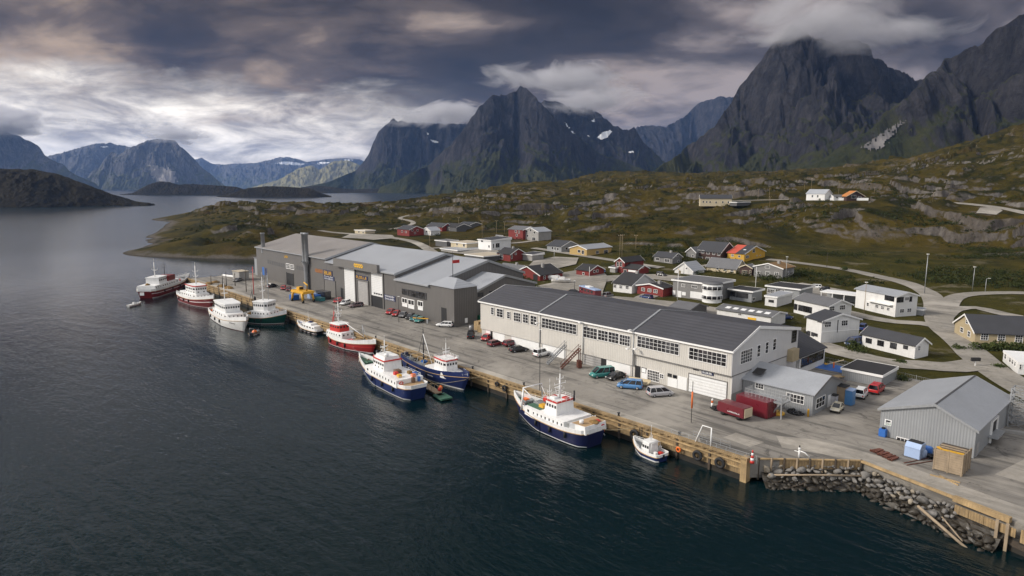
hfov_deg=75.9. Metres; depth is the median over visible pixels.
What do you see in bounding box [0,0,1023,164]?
sky
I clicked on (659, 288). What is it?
red house
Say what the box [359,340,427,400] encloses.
fishing vessel
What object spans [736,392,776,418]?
container
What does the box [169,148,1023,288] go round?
scrub
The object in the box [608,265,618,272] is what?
shed
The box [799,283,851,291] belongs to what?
road
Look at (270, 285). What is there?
sedan car
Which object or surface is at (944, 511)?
boulder
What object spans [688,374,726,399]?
garage door
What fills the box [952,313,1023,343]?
beige house
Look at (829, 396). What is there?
door
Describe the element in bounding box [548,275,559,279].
covered boat
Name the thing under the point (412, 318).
sedan car
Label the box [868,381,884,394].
minivan
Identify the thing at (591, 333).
window
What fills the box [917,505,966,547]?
log
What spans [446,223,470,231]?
dark house
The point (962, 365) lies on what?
road
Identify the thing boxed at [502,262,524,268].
white house
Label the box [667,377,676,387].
door
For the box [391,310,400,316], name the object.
hatchback car
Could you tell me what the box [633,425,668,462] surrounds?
boat
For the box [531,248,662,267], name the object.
road
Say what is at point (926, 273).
lamp post
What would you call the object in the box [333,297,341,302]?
hatchback car
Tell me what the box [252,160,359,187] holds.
mountain
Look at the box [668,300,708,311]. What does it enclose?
shed
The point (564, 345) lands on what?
access stair
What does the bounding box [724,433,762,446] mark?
asphalt patch
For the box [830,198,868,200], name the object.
garden wall
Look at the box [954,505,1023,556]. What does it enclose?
retaining wall
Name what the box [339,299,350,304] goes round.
estate car
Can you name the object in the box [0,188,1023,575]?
water
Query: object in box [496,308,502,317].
window
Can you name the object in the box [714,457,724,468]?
tyre fender
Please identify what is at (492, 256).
grey building
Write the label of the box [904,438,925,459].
waste container
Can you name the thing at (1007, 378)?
road
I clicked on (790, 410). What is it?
gear heap
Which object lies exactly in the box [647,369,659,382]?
window
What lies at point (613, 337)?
window
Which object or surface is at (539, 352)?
jeep car
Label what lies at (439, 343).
asphalt patch
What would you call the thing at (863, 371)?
flat shed
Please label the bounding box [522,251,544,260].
shed
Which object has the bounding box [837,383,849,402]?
cabin
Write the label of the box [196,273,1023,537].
yard
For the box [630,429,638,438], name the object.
tyre fender
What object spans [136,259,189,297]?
fishing vessel
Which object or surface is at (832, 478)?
boulder
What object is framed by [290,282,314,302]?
lifting machine
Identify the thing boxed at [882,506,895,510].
boulder
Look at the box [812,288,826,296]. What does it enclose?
gravel lot
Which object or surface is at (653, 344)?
window
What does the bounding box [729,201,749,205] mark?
garage
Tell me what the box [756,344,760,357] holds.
window
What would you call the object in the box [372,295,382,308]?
doorway
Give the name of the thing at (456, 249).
grey building
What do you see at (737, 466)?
quay wall
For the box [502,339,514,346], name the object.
hatchback car
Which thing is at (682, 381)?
door
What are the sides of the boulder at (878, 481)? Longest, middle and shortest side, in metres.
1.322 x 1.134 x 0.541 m
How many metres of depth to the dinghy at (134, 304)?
222.56 m
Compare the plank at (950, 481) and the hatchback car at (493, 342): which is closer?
the plank at (950, 481)
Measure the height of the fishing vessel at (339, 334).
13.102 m
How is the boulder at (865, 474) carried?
on the rubble bank
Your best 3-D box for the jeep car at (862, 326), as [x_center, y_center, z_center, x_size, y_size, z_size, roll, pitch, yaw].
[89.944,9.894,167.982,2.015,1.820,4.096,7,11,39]
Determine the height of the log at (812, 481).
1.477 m
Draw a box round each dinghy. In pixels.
[126,301,140,306]
[248,328,259,335]
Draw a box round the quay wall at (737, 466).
[186,278,750,482]
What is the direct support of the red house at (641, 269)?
on the hillside
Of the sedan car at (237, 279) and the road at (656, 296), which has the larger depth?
the sedan car at (237, 279)
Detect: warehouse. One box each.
[254,232,536,326]
[478,284,800,400]
[877,375,1012,458]
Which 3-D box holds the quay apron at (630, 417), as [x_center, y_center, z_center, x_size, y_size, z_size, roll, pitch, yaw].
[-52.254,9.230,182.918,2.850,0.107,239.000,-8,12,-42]
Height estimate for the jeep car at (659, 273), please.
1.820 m
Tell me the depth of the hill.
1359.23 m
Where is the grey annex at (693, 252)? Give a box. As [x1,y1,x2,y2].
[685,246,699,257]
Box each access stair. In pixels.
[546,340,566,364]
[560,344,581,368]
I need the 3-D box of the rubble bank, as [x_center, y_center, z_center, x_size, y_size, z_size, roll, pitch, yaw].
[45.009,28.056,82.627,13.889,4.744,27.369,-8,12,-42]
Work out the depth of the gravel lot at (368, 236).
453.99 m
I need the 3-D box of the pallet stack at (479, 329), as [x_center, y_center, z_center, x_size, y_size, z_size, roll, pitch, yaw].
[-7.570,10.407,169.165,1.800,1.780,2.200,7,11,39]
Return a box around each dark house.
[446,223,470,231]
[460,221,480,227]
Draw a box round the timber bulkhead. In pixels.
[757,458,861,479]
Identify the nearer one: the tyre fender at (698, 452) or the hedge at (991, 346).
the tyre fender at (698, 452)
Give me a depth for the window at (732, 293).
209.08 m
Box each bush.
[842,340,869,353]
[892,359,906,363]
[895,374,911,380]
[951,343,966,348]
[990,363,1009,368]
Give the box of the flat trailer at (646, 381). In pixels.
[625,376,653,385]
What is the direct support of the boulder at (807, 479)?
on the rubble bank
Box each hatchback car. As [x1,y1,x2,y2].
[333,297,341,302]
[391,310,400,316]
[405,312,414,318]
[480,333,490,340]
[487,339,501,346]
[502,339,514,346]
[785,314,792,318]
[819,286,829,290]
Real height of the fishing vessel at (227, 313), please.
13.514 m
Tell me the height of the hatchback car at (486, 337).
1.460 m
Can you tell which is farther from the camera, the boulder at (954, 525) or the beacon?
the beacon
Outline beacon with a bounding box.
[750,450,753,463]
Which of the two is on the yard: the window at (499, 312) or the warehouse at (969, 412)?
the warehouse at (969, 412)
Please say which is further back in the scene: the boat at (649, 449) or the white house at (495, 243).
the white house at (495, 243)
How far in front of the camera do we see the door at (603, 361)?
134.50 m
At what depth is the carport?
205.85 m
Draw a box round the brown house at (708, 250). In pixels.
[697,241,732,259]
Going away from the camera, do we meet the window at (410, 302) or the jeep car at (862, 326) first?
the jeep car at (862, 326)
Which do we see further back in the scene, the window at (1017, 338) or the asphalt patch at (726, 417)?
the window at (1017, 338)
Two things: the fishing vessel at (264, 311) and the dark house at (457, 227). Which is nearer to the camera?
the fishing vessel at (264, 311)
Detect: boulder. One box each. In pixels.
[764,465,769,472]
[767,473,775,478]
[772,469,782,473]
[795,466,806,472]
[801,476,812,483]
[806,487,819,491]
[811,476,818,484]
[826,472,836,480]
[832,481,841,485]
[833,469,841,473]
[854,484,861,489]
[861,471,870,479]
[874,479,883,483]
[875,492,882,498]
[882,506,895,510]
[908,498,913,504]
[908,509,919,515]
[916,495,929,503]
[917,514,926,520]
[925,510,937,517]
[941,508,947,513]
[946,521,960,529]
[957,527,966,532]
[959,533,966,538]
[963,539,971,543]
[974,541,984,546]
[982,534,994,543]
[984,544,992,550]
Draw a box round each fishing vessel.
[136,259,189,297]
[176,262,214,307]
[208,281,248,331]
[244,273,286,323]
[324,301,375,353]
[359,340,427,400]
[401,333,469,389]
[514,374,605,447]
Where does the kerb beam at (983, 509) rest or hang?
on the yard
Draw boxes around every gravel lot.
[341,233,394,239]
[447,249,497,260]
[529,257,577,267]
[542,270,716,313]
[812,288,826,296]
[976,207,1002,214]
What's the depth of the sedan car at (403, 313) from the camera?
187.78 m
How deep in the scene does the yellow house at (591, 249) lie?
328.17 m
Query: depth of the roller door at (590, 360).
136.75 m
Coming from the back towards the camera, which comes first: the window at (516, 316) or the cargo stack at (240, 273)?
the cargo stack at (240, 273)
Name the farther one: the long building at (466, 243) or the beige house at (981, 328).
the long building at (466, 243)
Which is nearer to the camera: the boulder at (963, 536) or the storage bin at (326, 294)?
the boulder at (963, 536)
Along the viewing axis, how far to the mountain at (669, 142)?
7948.00 m
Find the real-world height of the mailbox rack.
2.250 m
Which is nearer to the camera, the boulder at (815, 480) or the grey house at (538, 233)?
the boulder at (815, 480)
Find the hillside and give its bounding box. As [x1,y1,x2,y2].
[123,123,1023,401]
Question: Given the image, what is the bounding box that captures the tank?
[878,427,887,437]
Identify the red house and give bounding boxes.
[397,225,423,235]
[427,222,449,231]
[497,246,525,261]
[507,225,530,239]
[519,263,563,280]
[575,263,605,275]
[614,255,644,272]
[622,263,649,273]
[635,280,672,296]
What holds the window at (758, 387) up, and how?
in the workshop
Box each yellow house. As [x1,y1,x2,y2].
[569,243,611,255]
[726,245,764,261]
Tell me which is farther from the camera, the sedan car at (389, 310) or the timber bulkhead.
the sedan car at (389, 310)
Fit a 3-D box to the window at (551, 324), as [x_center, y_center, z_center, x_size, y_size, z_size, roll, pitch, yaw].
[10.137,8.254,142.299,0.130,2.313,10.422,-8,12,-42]
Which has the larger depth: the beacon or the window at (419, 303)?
the window at (419, 303)
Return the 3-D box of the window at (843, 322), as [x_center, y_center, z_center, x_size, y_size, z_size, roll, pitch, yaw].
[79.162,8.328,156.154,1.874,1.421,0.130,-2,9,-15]
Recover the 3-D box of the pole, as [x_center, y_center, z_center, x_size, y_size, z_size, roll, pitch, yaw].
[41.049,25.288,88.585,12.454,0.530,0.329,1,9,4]
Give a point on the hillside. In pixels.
(857, 233)
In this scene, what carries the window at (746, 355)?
in the warehouse at (717, 356)
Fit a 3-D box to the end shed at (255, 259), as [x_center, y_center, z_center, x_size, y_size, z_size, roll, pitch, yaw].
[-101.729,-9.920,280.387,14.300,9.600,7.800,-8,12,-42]
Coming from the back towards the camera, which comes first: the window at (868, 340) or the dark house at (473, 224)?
the dark house at (473, 224)
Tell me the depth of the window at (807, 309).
185.33 m
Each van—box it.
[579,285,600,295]
[589,365,614,378]
[845,336,861,345]
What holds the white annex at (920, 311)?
on the hillside
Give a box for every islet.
[120,181,242,194]
[216,186,330,196]
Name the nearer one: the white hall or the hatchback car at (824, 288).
the hatchback car at (824, 288)
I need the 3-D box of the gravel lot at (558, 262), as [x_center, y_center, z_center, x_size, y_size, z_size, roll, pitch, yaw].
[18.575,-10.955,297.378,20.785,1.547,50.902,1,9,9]
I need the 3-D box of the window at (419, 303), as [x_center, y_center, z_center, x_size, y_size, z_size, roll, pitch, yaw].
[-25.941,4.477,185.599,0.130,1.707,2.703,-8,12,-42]
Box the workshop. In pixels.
[741,361,845,415]
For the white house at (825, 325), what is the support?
on the hillside
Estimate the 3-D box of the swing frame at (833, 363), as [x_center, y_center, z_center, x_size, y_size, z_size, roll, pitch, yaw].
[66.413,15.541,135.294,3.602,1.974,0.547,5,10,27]
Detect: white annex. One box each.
[764,290,793,306]
[916,307,925,315]
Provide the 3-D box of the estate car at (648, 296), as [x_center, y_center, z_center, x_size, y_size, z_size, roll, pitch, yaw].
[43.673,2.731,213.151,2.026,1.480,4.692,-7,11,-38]
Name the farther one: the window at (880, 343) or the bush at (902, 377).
the window at (880, 343)
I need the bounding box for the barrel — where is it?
[925,445,932,453]
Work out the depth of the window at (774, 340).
122.52 m
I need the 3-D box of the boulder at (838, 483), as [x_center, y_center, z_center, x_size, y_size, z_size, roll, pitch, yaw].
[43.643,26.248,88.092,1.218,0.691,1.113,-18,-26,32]
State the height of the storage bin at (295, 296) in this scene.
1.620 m
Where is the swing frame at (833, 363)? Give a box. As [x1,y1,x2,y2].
[824,359,843,367]
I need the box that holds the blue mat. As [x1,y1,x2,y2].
[815,364,841,372]
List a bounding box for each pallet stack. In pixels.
[474,320,480,329]
[477,324,481,332]
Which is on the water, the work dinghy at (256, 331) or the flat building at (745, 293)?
the work dinghy at (256, 331)
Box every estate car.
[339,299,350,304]
[348,301,363,307]
[436,321,452,326]
[639,294,653,298]
[812,284,821,287]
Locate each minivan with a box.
[616,378,642,389]
[646,385,673,397]
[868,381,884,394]
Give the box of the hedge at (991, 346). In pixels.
[968,340,1023,351]
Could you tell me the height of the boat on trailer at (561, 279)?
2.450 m
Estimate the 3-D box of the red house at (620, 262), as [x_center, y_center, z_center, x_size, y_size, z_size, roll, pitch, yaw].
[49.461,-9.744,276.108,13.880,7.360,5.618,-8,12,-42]
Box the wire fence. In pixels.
[826,357,1023,403]
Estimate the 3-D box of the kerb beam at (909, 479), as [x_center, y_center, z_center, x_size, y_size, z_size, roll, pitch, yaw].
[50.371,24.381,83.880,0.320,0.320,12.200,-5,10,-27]
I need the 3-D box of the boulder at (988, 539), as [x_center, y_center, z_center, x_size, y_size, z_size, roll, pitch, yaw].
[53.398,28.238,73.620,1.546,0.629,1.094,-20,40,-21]
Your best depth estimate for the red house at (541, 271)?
258.31 m
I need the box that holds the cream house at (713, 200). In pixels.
[699,195,732,205]
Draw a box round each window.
[402,288,408,295]
[402,297,407,303]
[408,299,414,305]
[409,290,416,297]
[417,291,426,299]
[417,300,422,306]
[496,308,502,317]
[513,312,520,322]
[522,313,528,323]
[530,315,536,325]
[541,317,576,334]
[583,326,597,339]
[597,329,607,341]
[608,331,618,343]
[619,334,630,346]
[637,335,679,355]
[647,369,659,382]
[688,347,726,366]
[730,291,735,296]
[736,292,747,298]
[740,347,752,364]
[755,383,763,389]
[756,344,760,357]
[765,341,768,353]
[772,338,776,350]
[786,392,804,404]
[791,330,796,342]
[798,304,802,310]
[801,350,823,367]
[803,305,811,313]
[815,394,825,409]
[824,321,831,327]
[841,320,847,325]
[865,338,871,343]
[877,340,883,346]
[884,295,894,301]
[890,342,896,348]
[980,334,988,339]
[997,335,1005,340]
[1015,335,1022,342]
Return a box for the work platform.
[744,384,791,419]
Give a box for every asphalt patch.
[425,339,458,347]
[705,411,748,423]
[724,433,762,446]
[996,460,1023,482]
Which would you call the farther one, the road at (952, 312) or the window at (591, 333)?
the road at (952, 312)
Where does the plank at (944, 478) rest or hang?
on the yard
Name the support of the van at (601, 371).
on the yard
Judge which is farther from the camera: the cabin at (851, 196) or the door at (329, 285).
the cabin at (851, 196)
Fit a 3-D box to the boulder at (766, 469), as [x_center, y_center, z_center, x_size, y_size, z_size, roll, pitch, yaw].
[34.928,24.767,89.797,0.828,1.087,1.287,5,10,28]
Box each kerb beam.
[861,460,953,498]
[952,495,1011,522]
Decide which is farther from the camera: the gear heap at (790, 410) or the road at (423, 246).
the road at (423, 246)
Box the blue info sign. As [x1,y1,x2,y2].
[262,267,266,284]
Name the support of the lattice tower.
on the yard
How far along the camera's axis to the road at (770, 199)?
518.99 m
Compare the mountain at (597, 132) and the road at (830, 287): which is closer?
the road at (830, 287)
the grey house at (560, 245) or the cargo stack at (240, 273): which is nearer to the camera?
the cargo stack at (240, 273)
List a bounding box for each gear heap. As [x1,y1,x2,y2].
[711,405,717,410]
[787,408,795,414]
[793,411,804,415]
[927,453,933,458]
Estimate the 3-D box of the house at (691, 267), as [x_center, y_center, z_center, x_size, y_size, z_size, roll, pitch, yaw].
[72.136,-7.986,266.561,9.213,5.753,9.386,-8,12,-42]
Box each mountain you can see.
[0,129,100,189]
[47,143,130,178]
[86,138,223,189]
[195,157,363,187]
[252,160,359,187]
[306,118,467,188]
[378,86,642,193]
[542,100,664,170]
[636,96,732,161]
[652,24,921,172]
[800,14,1023,168]
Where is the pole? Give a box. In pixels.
[769,474,861,476]
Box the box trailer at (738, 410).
[717,399,752,419]
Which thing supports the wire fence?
on the yard
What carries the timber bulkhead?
attached to the yard
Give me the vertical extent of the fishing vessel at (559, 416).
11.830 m
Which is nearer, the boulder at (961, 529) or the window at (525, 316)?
the boulder at (961, 529)
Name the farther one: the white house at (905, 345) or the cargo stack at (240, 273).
the cargo stack at (240, 273)
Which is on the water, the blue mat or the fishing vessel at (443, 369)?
the fishing vessel at (443, 369)
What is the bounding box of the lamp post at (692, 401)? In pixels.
[691,381,695,422]
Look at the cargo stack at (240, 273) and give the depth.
262.58 m
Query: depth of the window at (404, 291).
190.63 m
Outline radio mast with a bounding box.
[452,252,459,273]
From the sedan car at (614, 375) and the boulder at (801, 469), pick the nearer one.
the boulder at (801, 469)
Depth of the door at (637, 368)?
128.25 m
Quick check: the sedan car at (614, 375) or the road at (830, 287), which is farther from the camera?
the road at (830, 287)
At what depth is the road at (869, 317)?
178.66 m
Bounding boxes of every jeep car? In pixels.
[467,330,474,338]
[533,347,549,357]
[602,292,613,296]
[656,271,666,275]
[856,386,867,398]
[859,323,867,329]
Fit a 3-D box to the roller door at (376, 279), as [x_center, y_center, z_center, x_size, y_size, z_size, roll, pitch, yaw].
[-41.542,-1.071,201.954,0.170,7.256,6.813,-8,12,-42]
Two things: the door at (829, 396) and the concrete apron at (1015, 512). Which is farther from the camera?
the door at (829, 396)
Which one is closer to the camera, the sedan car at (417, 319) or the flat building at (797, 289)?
the sedan car at (417, 319)
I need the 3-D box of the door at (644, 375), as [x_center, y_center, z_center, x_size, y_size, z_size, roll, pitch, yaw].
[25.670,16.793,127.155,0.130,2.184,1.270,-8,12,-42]
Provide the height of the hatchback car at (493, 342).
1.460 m
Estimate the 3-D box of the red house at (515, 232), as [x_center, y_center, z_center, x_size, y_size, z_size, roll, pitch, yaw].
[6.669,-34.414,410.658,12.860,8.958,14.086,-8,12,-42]
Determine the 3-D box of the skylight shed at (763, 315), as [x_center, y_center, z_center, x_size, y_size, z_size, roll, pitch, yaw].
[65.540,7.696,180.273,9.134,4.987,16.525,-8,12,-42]
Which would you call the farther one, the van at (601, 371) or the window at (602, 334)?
the window at (602, 334)
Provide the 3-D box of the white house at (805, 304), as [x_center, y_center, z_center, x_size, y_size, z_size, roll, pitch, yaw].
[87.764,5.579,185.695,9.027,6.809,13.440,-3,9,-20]
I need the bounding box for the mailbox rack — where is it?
[971,357,980,365]
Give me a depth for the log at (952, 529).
75.61 m
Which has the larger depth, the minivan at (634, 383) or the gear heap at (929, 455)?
the minivan at (634, 383)
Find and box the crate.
[932,442,971,476]
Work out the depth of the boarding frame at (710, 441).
94.09 m
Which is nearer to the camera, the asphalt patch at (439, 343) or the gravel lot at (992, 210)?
the asphalt patch at (439, 343)
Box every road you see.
[317,230,436,251]
[391,215,415,228]
[431,239,550,248]
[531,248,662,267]
[540,274,683,286]
[634,294,716,309]
[735,199,788,200]
[766,259,1023,399]
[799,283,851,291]
[822,342,984,371]
[851,311,940,326]
[918,200,1023,213]
[939,306,1022,319]
[940,291,1023,321]
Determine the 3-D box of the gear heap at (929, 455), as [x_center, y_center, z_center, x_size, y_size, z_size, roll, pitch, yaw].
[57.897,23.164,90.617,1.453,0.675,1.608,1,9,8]
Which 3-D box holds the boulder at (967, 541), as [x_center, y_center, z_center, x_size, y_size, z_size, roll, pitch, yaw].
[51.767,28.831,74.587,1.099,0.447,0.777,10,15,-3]
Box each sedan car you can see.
[233,277,242,281]
[266,283,277,287]
[385,308,395,314]
[398,311,407,317]
[409,315,419,320]
[414,316,425,322]
[508,345,528,352]
[605,370,625,380]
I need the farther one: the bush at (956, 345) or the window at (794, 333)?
the bush at (956, 345)
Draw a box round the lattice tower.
[1007,385,1023,429]
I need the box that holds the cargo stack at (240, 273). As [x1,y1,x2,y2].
[232,270,248,279]
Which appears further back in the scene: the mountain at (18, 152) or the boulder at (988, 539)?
the mountain at (18, 152)
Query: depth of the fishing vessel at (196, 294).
222.50 m
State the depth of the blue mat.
135.59 m
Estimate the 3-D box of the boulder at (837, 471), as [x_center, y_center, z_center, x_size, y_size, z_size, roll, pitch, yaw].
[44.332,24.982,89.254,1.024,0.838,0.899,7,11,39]
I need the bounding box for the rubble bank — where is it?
[761,469,1002,552]
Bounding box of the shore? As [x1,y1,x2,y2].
[301,186,378,192]
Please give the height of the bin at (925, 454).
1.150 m
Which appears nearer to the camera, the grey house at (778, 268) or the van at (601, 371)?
the van at (601, 371)
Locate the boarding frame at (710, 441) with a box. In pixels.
[671,425,756,463]
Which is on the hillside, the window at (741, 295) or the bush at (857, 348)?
the bush at (857, 348)
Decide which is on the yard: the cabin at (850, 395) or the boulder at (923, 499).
the cabin at (850, 395)
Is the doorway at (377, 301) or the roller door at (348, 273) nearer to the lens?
the doorway at (377, 301)
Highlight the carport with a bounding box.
[820,289,855,302]
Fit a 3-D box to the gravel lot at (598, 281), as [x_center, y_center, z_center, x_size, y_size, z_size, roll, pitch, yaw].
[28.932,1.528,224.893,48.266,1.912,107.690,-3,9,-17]
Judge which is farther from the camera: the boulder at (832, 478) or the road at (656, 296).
the road at (656, 296)
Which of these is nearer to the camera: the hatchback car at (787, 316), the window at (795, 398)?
the window at (795, 398)
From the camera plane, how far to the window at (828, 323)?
154.92 m
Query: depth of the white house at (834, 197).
471.31 m
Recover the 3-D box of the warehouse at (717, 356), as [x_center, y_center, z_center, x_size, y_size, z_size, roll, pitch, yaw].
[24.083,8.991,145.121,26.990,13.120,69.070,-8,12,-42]
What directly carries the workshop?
on the yard
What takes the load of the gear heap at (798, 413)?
on the yard
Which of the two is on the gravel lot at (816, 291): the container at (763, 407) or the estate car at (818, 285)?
the estate car at (818, 285)
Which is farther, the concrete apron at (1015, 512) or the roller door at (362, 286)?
the roller door at (362, 286)
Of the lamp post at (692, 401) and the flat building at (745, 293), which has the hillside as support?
the flat building at (745, 293)
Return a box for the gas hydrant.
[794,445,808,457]
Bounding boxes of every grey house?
[525,227,550,240]
[546,240,578,251]
[653,250,682,263]
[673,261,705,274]
[753,260,795,278]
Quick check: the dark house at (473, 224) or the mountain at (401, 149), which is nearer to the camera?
the dark house at (473, 224)
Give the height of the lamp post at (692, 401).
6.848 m
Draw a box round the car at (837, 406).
[830,401,843,413]
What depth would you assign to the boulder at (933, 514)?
78.87 m
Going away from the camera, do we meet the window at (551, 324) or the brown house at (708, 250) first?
the window at (551, 324)
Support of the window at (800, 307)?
in the white house at (805, 304)
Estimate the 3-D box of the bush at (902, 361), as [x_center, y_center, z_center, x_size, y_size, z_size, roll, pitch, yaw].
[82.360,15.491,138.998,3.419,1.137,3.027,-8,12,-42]
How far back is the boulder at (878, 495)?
84.49 m
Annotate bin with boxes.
[289,294,298,299]
[315,296,324,300]
[316,289,330,299]
[922,449,926,458]
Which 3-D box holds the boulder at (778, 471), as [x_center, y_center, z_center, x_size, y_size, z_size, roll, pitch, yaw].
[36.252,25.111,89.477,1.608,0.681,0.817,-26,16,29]
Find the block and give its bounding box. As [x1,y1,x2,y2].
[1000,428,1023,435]
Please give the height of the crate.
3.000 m
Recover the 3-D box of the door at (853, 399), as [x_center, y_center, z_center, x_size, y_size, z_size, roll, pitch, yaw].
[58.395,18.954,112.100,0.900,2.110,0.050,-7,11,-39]
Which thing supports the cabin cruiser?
on the water
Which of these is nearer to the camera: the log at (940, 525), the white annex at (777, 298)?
the log at (940, 525)
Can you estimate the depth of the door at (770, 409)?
105.78 m
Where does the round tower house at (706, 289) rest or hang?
on the hillside
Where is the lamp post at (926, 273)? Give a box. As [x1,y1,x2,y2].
[924,254,929,292]
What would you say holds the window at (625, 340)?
in the warehouse at (717, 356)
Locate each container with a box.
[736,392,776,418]
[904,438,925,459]
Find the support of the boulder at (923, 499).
on the rubble bank
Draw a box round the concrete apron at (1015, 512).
[777,436,1023,523]
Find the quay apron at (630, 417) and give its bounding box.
[190,277,700,441]
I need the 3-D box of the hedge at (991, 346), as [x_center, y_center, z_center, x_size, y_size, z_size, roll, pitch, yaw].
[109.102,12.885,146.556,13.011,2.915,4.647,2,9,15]
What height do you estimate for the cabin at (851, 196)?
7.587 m
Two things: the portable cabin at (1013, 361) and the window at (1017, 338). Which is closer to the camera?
the portable cabin at (1013, 361)
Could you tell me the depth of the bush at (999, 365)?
133.75 m
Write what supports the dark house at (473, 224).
on the hillside
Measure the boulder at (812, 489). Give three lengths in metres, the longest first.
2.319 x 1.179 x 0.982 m
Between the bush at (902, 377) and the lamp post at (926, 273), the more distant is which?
the lamp post at (926, 273)
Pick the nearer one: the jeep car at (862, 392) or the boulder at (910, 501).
the boulder at (910, 501)
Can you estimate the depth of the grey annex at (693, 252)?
306.38 m
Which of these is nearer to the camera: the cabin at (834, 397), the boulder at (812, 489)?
the boulder at (812, 489)
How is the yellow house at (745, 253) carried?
on the hillside
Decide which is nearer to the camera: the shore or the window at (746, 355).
the window at (746, 355)
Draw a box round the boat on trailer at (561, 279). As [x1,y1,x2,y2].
[551,277,570,282]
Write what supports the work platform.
on the yard
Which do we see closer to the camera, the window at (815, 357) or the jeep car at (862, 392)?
the jeep car at (862, 392)
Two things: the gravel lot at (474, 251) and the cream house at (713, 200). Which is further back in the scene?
the cream house at (713, 200)
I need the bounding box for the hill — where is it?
[0,169,154,207]
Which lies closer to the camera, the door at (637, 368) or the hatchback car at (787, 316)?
the door at (637, 368)
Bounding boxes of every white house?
[424,226,440,234]
[477,236,511,249]
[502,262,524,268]
[612,271,655,293]
[792,292,853,315]
[804,309,862,342]
[806,189,832,200]
[829,195,842,200]
[854,284,919,316]
[859,326,931,358]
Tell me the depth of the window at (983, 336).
151.70 m
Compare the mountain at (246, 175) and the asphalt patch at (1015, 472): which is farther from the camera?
the mountain at (246, 175)
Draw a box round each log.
[789,477,829,487]
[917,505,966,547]
[942,516,962,541]
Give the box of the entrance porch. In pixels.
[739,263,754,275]
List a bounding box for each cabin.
[830,393,838,405]
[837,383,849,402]
[842,191,865,200]
[844,387,856,405]
[1003,350,1023,374]
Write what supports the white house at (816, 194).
on the hillside
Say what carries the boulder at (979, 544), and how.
on the rubble bank
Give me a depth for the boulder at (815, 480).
88.16 m
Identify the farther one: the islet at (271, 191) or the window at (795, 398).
the islet at (271, 191)
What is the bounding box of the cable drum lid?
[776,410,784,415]
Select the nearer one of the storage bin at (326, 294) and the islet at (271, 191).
the storage bin at (326, 294)
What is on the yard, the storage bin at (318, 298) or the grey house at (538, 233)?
the storage bin at (318, 298)
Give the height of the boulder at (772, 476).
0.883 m
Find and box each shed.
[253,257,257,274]
[355,229,375,233]
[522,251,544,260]
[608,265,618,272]
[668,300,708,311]
[715,303,787,323]
[840,359,898,384]
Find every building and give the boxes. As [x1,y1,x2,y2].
[434,239,458,246]
[440,247,478,251]
[450,240,477,247]
[464,252,499,260]
[727,285,764,302]
[765,282,814,299]
[796,330,827,370]
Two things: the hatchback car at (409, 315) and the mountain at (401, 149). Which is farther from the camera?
the mountain at (401, 149)
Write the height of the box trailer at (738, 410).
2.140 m
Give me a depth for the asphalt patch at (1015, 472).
85.90 m
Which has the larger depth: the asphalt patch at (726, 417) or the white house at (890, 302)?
the white house at (890, 302)
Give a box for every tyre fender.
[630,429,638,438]
[692,450,702,460]
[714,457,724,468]
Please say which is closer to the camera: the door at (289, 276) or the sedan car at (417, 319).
the sedan car at (417, 319)
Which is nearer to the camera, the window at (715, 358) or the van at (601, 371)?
the window at (715, 358)
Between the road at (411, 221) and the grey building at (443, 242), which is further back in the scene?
the road at (411, 221)
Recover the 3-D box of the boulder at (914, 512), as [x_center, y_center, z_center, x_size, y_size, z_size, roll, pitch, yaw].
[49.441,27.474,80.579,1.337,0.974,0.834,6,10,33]
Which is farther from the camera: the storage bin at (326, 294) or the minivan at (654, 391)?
the storage bin at (326, 294)
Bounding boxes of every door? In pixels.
[287,273,293,285]
[324,279,335,296]
[344,268,354,301]
[358,281,367,304]
[371,273,382,296]
[441,307,446,321]
[583,354,600,366]
[601,358,605,365]
[635,365,639,377]
[641,370,646,378]
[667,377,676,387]
[677,376,686,390]
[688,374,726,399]
[767,402,776,418]
[827,394,830,407]
[852,392,855,404]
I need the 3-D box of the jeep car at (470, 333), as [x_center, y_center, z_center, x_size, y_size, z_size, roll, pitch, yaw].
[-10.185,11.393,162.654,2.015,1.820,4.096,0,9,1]
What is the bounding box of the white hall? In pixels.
[705,257,744,273]
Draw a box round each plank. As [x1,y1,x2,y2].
[930,474,959,482]
[939,475,958,485]
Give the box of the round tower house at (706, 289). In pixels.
[671,275,735,302]
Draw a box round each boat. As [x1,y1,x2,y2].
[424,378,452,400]
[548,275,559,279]
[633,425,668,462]
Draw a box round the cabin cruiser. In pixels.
[297,318,322,334]
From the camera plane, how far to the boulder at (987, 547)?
72.74 m

